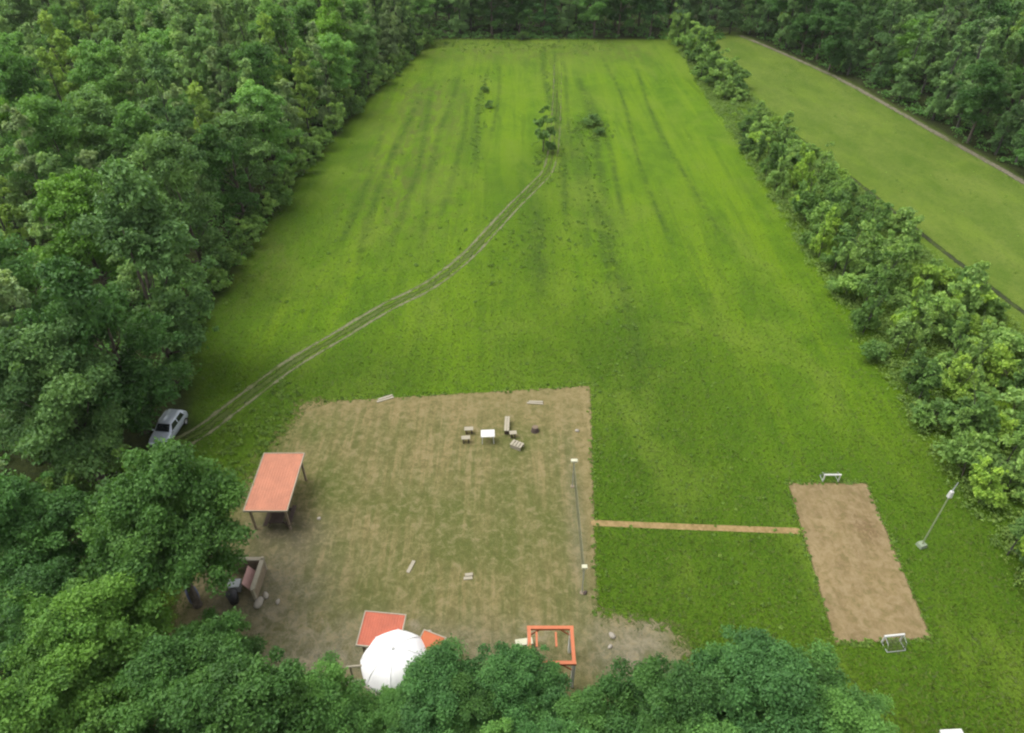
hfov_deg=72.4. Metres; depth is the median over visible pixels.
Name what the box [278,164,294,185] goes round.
bush
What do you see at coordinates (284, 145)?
bush
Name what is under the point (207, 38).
broadleaf tree
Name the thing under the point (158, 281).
slender tree
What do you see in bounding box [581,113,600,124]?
bush
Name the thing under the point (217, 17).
slender tree
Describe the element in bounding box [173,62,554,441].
track
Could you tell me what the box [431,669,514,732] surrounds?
broadleaf tree
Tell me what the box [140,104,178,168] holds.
slender tree
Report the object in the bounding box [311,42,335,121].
slender tree
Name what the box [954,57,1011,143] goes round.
broadleaf tree
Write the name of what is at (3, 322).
slender tree
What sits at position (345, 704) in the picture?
broadleaf tree
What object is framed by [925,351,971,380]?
bush
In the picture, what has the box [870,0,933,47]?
broadleaf tree
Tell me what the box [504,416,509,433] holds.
bench
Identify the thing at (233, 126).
broadleaf tree
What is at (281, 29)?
broadleaf tree
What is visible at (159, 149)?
broadleaf tree
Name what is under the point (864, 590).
sand court
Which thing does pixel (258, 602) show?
stone
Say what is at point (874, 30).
slender tree
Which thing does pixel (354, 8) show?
broadleaf tree
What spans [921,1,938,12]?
broadleaf tree
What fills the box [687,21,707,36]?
bush
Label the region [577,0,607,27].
broadleaf tree
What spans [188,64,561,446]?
track
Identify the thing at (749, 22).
slender tree
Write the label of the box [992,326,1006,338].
bush
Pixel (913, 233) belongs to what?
young tree
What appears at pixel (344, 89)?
slender tree
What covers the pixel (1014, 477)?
young tree
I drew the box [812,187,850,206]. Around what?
bush
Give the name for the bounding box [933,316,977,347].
bush
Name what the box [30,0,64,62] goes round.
slender tree
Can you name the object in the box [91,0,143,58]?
broadleaf tree
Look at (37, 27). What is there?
broadleaf tree
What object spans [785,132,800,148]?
young tree
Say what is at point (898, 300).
bush
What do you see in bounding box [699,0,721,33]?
slender tree
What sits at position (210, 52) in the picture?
slender tree
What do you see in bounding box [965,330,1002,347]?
bush
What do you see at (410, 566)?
plank
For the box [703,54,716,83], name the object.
young tree
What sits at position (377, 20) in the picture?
slender tree
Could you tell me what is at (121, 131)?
broadleaf tree
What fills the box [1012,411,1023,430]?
bush
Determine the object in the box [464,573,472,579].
plank
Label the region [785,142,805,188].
young tree
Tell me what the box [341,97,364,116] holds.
bush
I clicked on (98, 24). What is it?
slender tree
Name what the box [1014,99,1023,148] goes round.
slender tree
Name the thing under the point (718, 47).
bush
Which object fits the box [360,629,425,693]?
canopy
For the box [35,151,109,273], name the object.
slender tree
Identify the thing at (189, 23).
broadleaf tree
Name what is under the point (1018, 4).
slender tree
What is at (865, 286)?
young tree
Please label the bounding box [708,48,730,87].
young tree
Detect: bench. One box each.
[461,435,469,443]
[464,427,472,434]
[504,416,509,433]
[509,430,516,438]
[515,637,532,646]
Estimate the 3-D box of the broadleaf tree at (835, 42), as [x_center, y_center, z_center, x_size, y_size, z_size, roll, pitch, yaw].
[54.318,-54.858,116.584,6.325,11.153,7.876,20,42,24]
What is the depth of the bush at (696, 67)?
116.12 m
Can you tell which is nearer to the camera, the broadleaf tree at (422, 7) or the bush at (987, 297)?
the bush at (987, 297)
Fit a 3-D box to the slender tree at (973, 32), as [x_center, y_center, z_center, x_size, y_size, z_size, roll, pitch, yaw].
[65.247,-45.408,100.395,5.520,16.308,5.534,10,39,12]
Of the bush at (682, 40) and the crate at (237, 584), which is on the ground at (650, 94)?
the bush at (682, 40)
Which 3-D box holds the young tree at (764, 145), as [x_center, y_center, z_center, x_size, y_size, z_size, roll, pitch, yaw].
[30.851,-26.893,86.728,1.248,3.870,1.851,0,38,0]
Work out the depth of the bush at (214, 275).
63.07 m
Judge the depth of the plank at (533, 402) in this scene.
51.72 m
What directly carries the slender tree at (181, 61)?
on the ground at (650, 94)
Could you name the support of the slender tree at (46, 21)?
on the ground at (650, 94)
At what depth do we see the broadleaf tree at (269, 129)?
77.48 m
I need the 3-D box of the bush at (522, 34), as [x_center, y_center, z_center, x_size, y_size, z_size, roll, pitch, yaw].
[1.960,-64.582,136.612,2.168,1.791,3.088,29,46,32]
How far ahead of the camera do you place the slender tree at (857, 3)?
123.39 m
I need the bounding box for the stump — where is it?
[531,425,538,433]
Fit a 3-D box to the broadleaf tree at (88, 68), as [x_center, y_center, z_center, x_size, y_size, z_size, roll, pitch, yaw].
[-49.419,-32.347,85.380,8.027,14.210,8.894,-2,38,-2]
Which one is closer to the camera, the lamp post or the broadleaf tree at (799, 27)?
the lamp post
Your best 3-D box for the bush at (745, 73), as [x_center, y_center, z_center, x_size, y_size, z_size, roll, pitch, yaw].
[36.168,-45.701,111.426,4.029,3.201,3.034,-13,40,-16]
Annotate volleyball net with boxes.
[570,459,587,594]
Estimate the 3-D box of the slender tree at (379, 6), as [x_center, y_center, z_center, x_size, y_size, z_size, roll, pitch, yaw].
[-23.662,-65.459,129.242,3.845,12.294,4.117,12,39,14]
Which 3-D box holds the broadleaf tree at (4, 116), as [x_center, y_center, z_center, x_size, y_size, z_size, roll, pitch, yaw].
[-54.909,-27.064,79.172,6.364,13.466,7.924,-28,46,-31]
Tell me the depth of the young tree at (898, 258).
61.11 m
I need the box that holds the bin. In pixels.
[225,588,238,604]
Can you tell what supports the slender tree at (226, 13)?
on the ground at (650, 94)
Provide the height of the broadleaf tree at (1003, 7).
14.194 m
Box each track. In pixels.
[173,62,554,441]
[180,83,557,444]
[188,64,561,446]
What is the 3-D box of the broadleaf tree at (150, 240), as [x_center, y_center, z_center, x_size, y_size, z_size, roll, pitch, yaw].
[-25.113,-5.881,49.024,7.600,17.307,8.427,26,45,29]
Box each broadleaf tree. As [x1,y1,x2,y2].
[0,0,41,46]
[0,32,64,102]
[0,44,86,179]
[0,71,60,148]
[0,92,98,211]
[0,93,16,145]
[0,232,99,351]
[0,313,133,488]
[0,471,92,596]
[0,555,94,684]
[0,564,175,709]
[0,650,136,732]
[8,31,54,86]
[13,254,192,434]
[18,0,55,34]
[25,165,124,299]
[40,3,82,95]
[47,0,86,44]
[58,83,133,202]
[64,37,143,126]
[70,435,257,612]
[71,154,218,383]
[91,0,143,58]
[91,17,139,126]
[93,99,158,207]
[104,623,259,732]
[119,0,144,42]
[127,129,234,270]
[131,42,187,140]
[133,0,173,80]
[136,26,194,93]
[148,91,209,163]
[155,0,216,88]
[157,638,329,732]
[171,606,267,656]
[177,0,211,61]
[182,26,246,115]
[191,123,261,217]
[210,104,286,203]
[222,0,264,39]
[229,40,292,122]
[229,79,304,175]
[243,0,278,46]
[244,0,315,117]
[270,16,299,55]
[284,0,317,64]
[293,647,379,732]
[299,0,339,52]
[306,0,357,78]
[309,31,355,105]
[328,39,367,87]
[332,10,355,38]
[335,0,377,49]
[345,22,382,85]
[361,679,424,732]
[377,0,403,20]
[386,633,498,732]
[405,0,436,34]
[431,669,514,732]
[432,2,441,19]
[433,0,456,27]
[448,717,513,732]
[472,0,503,20]
[473,641,573,729]
[478,0,511,34]
[502,0,533,32]
[502,696,596,732]
[551,684,622,732]
[572,0,612,36]
[575,0,586,22]
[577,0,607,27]
[578,651,736,732]
[606,0,628,28]
[607,0,641,34]
[630,0,653,25]
[634,0,666,35]
[648,707,744,732]
[664,0,685,27]
[682,714,766,732]
[686,624,825,732]
[702,0,726,17]
[749,0,779,30]
[749,643,853,731]
[764,0,811,43]
[786,0,820,52]
[796,638,900,732]
[805,0,846,59]
[820,1,859,70]
[825,0,859,33]
[856,0,890,36]
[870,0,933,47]
[889,18,933,73]
[898,10,938,47]
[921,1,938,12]
[926,0,957,22]
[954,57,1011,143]
[957,0,1015,67]
[997,8,1023,54]
[1003,27,1023,113]
[1005,23,1023,104]
[1013,129,1023,159]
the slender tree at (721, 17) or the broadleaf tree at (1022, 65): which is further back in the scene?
the slender tree at (721, 17)
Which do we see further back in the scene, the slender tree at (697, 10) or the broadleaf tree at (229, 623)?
the slender tree at (697, 10)
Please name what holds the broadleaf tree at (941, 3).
on the ground at (650, 94)
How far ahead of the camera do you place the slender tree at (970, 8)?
123.93 m
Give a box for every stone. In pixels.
[253,596,263,608]
[263,591,268,598]
[609,632,615,638]
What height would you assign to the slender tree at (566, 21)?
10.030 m
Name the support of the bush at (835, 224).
on the ground at (650, 94)
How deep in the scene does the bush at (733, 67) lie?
111.88 m
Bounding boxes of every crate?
[227,579,241,591]
[510,439,523,450]
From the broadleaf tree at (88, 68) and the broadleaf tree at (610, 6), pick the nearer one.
the broadleaf tree at (88, 68)
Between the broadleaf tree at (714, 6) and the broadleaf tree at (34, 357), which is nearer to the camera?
the broadleaf tree at (34, 357)
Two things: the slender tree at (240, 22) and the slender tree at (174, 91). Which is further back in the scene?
the slender tree at (240, 22)
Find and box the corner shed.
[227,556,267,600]
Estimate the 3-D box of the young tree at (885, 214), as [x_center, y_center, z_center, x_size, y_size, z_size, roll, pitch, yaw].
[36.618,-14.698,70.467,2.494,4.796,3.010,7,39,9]
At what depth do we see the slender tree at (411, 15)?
129.28 m
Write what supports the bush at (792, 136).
on the ground at (650, 94)
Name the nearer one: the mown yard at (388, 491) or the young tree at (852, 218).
the mown yard at (388, 491)
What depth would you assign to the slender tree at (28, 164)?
62.08 m
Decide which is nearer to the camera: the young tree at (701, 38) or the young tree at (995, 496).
the young tree at (995, 496)
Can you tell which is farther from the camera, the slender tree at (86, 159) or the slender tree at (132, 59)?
the slender tree at (132, 59)
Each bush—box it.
[35,471,100,518]
[103,443,137,482]
[187,284,211,307]
[199,266,232,293]
[202,237,232,283]
[217,246,246,265]
[225,217,252,254]
[232,218,264,244]
[241,214,267,230]
[242,205,263,218]
[258,191,279,216]
[266,182,293,207]
[275,138,295,177]
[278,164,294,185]
[289,128,310,162]
[290,149,316,172]
[305,136,324,156]
[310,126,334,146]
[323,102,345,134]
[328,94,346,128]
[336,95,349,118]
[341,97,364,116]
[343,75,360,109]
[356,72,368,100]
[358,96,366,105]
[362,85,374,93]
[368,74,381,88]
[372,63,395,82]
[386,53,402,68]
[388,63,402,73]
[396,43,411,62]
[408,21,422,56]
[417,38,426,45]
[421,31,435,44]
[484,100,493,107]
[516,31,529,37]
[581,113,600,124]
[593,127,604,133]
[667,26,686,41]
[671,33,691,49]
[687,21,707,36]
[694,55,717,75]
[710,44,720,53]
[713,80,737,97]
[720,56,742,79]
[725,69,751,82]
[731,86,748,99]
[732,75,749,95]
[738,120,753,130]
[738,138,756,151]
[748,131,770,151]
[752,115,775,135]
[769,115,781,127]
[776,131,781,141]
[778,127,799,142]
[779,148,797,168]
[790,139,809,165]
[791,151,802,161]
[808,142,821,157]
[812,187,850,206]
[821,179,850,193]
[822,152,836,162]
[822,159,836,170]
[824,272,870,296]
[829,217,842,234]
[837,167,850,178]
[841,179,858,192]
[848,258,874,275]
[854,194,876,206]
[858,338,888,360]
[860,205,882,216]
[869,232,883,247]
[879,235,900,248]
[883,206,924,231]
[884,215,902,232]
[887,278,913,299]
[887,287,912,313]
[905,263,957,285]
[909,397,959,429]
[922,257,947,282]
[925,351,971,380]
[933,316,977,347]
[933,428,1013,477]
[947,265,987,283]
[951,277,997,316]
[962,364,990,394]
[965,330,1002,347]
[974,339,1020,386]
[978,294,1011,318]
[980,315,1004,331]
[987,411,1019,442]
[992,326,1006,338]
[995,327,1023,357]
[1000,385,1023,426]
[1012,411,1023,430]
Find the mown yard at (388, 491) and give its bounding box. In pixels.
[150,386,693,730]
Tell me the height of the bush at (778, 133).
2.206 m
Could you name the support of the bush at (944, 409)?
on the ground at (650, 94)
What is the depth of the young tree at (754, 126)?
91.41 m
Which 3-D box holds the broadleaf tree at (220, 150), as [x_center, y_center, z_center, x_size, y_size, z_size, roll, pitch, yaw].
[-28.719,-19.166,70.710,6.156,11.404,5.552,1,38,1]
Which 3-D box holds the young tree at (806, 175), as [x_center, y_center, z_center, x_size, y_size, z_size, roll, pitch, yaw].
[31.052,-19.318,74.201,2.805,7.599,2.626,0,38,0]
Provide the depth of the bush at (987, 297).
59.20 m
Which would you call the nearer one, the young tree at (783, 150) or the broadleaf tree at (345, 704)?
the broadleaf tree at (345, 704)
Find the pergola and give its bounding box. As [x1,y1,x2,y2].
[527,626,575,687]
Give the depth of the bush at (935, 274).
62.95 m
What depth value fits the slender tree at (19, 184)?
77.40 m
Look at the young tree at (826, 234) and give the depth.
66.97 m
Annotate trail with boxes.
[739,35,1023,183]
[749,95,1023,313]
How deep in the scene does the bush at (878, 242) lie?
68.81 m
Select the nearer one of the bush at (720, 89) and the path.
the path
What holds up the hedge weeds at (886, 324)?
on the ground at (650, 94)
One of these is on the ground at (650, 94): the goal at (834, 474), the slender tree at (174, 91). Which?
the slender tree at (174, 91)
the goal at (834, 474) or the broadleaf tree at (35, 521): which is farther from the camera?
the goal at (834, 474)
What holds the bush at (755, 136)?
on the ground at (650, 94)
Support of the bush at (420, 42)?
on the ground at (650, 94)
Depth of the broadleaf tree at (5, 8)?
111.01 m
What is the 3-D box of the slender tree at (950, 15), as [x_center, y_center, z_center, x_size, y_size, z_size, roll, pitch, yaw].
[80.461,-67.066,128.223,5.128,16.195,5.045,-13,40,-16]
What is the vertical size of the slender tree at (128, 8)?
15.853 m
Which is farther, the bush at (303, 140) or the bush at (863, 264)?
the bush at (303, 140)
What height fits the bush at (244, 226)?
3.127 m
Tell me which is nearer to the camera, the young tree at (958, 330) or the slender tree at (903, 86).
the young tree at (958, 330)
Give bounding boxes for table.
[263,505,296,527]
[481,429,494,443]
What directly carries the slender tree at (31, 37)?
on the ground at (650, 94)
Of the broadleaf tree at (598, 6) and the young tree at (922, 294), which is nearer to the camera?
the young tree at (922, 294)
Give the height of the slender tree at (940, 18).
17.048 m
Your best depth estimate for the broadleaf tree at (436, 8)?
147.41 m
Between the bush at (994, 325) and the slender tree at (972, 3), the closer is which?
the bush at (994, 325)
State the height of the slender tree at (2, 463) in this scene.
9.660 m
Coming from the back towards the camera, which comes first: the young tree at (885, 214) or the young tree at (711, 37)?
the young tree at (711, 37)
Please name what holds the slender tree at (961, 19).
on the ground at (650, 94)
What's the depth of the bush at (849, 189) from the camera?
79.20 m
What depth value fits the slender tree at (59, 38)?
85.40 m
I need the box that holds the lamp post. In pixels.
[915,482,958,549]
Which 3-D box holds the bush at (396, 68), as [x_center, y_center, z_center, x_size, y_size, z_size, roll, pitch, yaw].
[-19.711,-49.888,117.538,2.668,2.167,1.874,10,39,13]
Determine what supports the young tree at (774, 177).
on the ground at (650, 94)
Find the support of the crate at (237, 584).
on the mown yard at (388, 491)
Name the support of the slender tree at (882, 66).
on the ground at (650, 94)
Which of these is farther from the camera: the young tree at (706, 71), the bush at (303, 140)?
the young tree at (706, 71)
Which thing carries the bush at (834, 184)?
on the ground at (650, 94)
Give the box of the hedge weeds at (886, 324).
[676,47,1023,602]
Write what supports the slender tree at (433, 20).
on the ground at (650, 94)
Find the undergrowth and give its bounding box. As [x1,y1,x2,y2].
[0,9,1023,673]
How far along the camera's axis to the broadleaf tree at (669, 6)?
143.12 m
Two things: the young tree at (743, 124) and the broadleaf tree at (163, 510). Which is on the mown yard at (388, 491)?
the broadleaf tree at (163, 510)
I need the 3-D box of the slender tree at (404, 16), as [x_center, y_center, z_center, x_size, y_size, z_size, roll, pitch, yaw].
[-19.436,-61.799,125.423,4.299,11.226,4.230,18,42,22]
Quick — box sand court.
[789,483,930,642]
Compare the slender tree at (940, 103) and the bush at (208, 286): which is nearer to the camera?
the bush at (208, 286)
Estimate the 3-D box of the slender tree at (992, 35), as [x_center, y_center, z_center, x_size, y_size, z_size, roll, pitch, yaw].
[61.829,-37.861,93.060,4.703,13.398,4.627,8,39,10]
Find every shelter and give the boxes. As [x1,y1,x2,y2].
[243,453,306,529]
[356,610,406,652]
[420,629,446,648]
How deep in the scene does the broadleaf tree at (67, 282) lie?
43.30 m
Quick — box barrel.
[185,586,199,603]
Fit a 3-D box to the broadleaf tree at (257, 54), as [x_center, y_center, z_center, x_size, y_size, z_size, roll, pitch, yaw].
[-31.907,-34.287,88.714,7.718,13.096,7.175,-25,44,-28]
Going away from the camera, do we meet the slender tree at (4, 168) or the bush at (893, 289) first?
the bush at (893, 289)
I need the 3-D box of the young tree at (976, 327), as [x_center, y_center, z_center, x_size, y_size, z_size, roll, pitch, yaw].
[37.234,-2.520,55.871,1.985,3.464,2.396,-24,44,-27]
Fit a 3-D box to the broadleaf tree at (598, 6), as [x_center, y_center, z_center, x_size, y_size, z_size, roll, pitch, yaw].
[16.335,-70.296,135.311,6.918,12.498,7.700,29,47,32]
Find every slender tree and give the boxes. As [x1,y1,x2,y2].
[0,15,23,70]
[0,103,74,242]
[0,129,35,197]
[0,146,10,172]
[0,156,30,241]
[0,175,37,271]
[0,269,84,416]
[0,317,56,463]
[0,460,15,558]
[16,22,75,120]
[19,199,83,297]
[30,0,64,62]
[35,47,87,143]
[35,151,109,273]
[37,9,72,74]
[37,9,79,101]
[47,29,106,139]
[63,0,94,56]
[70,0,118,95]
[73,0,98,41]
[73,149,128,215]
[93,18,117,62]
[106,232,169,309]
[114,29,168,165]
[117,0,142,52]
[120,51,143,120]
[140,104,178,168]
[141,10,170,87]
[143,39,219,234]
[147,269,183,295]
[157,0,203,95]
[159,75,224,213]
[166,6,210,97]
[174,54,219,142]
[185,80,237,191]
[195,13,238,113]
[203,45,238,139]
[204,0,240,69]
[208,0,240,91]
[215,63,251,163]
[226,0,265,112]
[231,8,255,42]
[236,58,272,157]
[248,0,278,54]
[256,11,297,118]
[260,32,283,85]
[273,79,309,161]
[277,0,307,73]
[286,0,300,29]
[291,47,317,135]
[305,21,335,99]
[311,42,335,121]
[333,49,352,102]
[334,0,356,74]
[362,0,385,53]
[362,0,388,49]
[364,2,382,68]
[376,0,393,37]
[378,0,402,61]
[386,1,409,48]
[393,0,413,50]
[404,0,419,36]
[414,0,431,30]
[422,4,436,26]
[448,0,470,34]
[458,0,481,29]
[557,0,575,34]
[559,0,577,27]
[663,0,682,21]
[671,0,693,29]
[682,0,698,19]
[689,0,714,23]
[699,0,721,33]
[717,0,734,20]
[718,0,743,33]
[740,0,763,33]
[755,0,777,38]
[774,0,781,24]
[774,0,802,48]
[794,1,813,35]
[808,4,830,48]
[837,0,863,40]
[842,0,879,74]
[855,0,883,65]
[866,0,905,84]
[883,0,916,75]
[888,14,931,101]
[902,2,930,47]
[916,0,962,93]
[918,4,960,81]
[924,23,970,119]
[939,0,960,18]
[939,0,1002,99]
[945,0,971,57]
[945,27,1002,130]
[948,0,979,51]
[949,15,1000,117]
[951,2,984,47]
[954,7,965,22]
[968,31,1023,128]
[977,2,1001,49]
[978,11,1023,85]
[987,76,1023,154]
[997,0,1023,63]
[1011,122,1023,163]
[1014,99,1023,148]
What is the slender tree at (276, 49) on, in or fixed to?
on the ground at (650, 94)
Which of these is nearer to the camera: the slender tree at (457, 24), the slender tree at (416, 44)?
the slender tree at (416, 44)
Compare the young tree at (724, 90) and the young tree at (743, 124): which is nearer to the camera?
the young tree at (743, 124)
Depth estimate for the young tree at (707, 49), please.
113.84 m
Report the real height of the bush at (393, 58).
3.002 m
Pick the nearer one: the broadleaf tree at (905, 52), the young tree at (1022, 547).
the young tree at (1022, 547)
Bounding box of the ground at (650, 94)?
[0,0,1023,732]
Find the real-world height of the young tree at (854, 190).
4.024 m
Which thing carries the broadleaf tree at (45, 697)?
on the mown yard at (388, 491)
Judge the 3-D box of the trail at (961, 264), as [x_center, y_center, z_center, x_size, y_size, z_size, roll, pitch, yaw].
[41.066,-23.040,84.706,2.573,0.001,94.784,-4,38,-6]
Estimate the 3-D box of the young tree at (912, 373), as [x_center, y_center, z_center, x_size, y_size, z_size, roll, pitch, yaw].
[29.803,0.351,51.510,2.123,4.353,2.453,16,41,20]
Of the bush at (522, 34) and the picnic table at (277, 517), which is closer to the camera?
the picnic table at (277, 517)
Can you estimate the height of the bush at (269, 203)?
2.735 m
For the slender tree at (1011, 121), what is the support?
on the ground at (650, 94)
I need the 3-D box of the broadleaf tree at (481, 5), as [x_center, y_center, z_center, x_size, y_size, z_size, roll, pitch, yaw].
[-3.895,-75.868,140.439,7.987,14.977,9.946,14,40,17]
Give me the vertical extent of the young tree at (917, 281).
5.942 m
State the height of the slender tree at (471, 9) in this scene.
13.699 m
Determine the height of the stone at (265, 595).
0.198 m
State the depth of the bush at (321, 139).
90.00 m
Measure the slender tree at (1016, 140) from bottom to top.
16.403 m
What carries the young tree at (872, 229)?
on the ground at (650, 94)
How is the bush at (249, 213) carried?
on the ground at (650, 94)
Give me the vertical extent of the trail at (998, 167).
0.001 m
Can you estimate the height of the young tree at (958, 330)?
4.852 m
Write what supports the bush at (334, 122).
on the ground at (650, 94)
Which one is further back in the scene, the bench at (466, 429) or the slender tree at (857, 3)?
the slender tree at (857, 3)
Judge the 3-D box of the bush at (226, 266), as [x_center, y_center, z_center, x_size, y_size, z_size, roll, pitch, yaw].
[-27.040,-9.577,63.789,2.669,4.917,2.079,-11,39,-14]
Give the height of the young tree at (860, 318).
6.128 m
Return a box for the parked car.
[149,409,187,446]
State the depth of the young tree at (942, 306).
55.37 m
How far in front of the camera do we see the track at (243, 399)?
59.34 m
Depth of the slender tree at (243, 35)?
93.95 m
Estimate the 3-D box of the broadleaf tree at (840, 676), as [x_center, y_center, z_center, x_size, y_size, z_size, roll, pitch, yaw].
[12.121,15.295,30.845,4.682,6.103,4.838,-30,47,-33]
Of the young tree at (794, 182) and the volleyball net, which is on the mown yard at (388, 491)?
the volleyball net
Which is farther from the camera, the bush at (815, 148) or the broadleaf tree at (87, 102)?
the bush at (815, 148)
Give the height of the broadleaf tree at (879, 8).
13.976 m
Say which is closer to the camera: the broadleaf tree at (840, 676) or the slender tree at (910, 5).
the broadleaf tree at (840, 676)
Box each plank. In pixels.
[377,394,393,402]
[406,560,415,572]
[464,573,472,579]
[527,400,542,404]
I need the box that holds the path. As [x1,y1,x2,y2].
[590,520,800,533]
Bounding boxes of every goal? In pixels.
[820,472,841,481]
[881,633,906,652]
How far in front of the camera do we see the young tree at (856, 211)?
72.23 m
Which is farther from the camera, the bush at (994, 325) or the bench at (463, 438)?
the bush at (994, 325)
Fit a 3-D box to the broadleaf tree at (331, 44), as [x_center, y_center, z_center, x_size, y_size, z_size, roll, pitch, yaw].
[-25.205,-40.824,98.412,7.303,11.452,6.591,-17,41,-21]
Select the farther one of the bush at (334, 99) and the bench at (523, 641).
the bush at (334, 99)
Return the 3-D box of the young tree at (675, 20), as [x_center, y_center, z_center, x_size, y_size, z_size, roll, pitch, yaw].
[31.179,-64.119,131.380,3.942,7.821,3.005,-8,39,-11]
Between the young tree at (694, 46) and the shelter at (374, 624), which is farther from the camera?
the young tree at (694, 46)
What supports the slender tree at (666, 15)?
on the ground at (650, 94)
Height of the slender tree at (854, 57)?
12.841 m
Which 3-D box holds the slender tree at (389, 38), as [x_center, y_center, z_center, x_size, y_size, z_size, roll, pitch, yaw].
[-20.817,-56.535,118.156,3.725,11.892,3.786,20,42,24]
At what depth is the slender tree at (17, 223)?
69.41 m
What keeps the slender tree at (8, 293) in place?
on the ground at (650, 94)
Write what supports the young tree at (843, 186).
on the ground at (650, 94)
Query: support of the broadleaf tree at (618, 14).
on the ground at (650, 94)
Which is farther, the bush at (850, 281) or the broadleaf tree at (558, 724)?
the bush at (850, 281)
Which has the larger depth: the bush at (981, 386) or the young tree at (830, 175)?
the young tree at (830, 175)
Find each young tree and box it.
[533,105,556,151]
[668,2,688,45]
[680,12,690,37]
[683,35,697,60]
[685,31,700,58]
[690,45,711,77]
[694,28,707,61]
[696,25,716,62]
[699,51,718,79]
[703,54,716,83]
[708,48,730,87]
[719,74,733,97]
[736,107,755,136]
[745,121,760,142]
[749,138,765,159]
[753,100,766,131]
[754,135,767,161]
[759,141,780,176]
[766,121,779,141]
[766,155,792,187]
[767,141,788,170]
[776,171,790,198]
[778,110,795,146]
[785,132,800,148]
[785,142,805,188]
[788,150,816,212]
[790,179,826,221]
[799,187,846,245]
[804,208,821,234]
[809,206,836,257]
[811,142,834,179]
[817,159,841,186]
[819,223,858,271]
[835,220,872,275]
[837,176,850,203]
[837,196,852,222]
[837,215,857,244]
[841,181,857,212]
[847,189,875,229]
[850,272,889,333]
[853,218,879,258]
[857,250,894,314]
[858,199,893,233]
[859,247,880,273]
[863,242,918,288]
[870,229,898,263]
[879,235,908,268]
[883,317,913,354]
[890,277,925,326]
[892,278,932,341]
[895,217,922,272]
[899,347,930,392]
[900,305,934,355]
[908,357,942,399]
[913,282,932,302]
[915,281,965,338]
[937,321,966,364]
[942,351,979,403]
[946,407,974,452]
[950,378,1001,436]
[952,322,993,369]
[957,260,991,322]
[964,311,993,340]
[969,455,1008,507]
[998,359,1023,389]
[998,448,1023,502]
[1006,427,1023,461]
[1006,517,1023,563]
[1014,537,1023,588]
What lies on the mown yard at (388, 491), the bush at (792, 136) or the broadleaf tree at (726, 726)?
the broadleaf tree at (726, 726)
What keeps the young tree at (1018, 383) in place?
on the ground at (650, 94)
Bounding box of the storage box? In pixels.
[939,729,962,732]
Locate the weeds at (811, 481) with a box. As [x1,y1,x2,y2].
[199,37,1018,648]
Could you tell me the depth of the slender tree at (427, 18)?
136.29 m
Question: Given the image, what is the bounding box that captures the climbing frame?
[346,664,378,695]
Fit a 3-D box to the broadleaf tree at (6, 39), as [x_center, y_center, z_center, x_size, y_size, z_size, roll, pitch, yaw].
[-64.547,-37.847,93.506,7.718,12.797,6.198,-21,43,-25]
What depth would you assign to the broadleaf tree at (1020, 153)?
83.80 m
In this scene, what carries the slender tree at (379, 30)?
on the ground at (650, 94)
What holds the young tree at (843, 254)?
on the ground at (650, 94)
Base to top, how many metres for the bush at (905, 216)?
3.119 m
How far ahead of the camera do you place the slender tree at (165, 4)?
94.62 m
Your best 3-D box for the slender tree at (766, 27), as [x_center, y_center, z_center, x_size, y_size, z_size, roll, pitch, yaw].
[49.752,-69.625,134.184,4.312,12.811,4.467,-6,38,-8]
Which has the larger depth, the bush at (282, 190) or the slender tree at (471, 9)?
the slender tree at (471, 9)
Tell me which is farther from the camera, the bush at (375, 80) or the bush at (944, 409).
the bush at (375, 80)
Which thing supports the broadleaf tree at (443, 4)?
on the ground at (650, 94)
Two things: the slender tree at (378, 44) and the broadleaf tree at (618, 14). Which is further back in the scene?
the broadleaf tree at (618, 14)
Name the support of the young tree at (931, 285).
on the ground at (650, 94)
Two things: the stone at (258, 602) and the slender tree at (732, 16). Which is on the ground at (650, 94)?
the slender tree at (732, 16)
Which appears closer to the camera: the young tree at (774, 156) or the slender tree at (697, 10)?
the young tree at (774, 156)
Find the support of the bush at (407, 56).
on the ground at (650, 94)
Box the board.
[241,566,255,589]
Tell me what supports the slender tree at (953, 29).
on the ground at (650, 94)
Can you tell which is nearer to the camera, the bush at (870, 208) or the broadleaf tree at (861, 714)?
the broadleaf tree at (861, 714)
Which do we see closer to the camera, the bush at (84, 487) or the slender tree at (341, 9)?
the bush at (84, 487)
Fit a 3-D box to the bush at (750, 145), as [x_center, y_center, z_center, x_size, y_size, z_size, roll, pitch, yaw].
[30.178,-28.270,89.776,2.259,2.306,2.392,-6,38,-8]
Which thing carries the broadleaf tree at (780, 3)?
on the ground at (650, 94)
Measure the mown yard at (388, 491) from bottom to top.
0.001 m
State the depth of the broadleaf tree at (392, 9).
133.33 m
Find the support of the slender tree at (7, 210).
on the ground at (650, 94)
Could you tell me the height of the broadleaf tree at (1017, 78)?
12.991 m
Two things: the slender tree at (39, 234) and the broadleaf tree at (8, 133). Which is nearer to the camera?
the slender tree at (39, 234)
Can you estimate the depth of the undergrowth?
114.47 m
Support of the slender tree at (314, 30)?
on the ground at (650, 94)
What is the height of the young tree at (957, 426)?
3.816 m
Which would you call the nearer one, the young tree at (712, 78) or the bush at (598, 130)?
the bush at (598, 130)

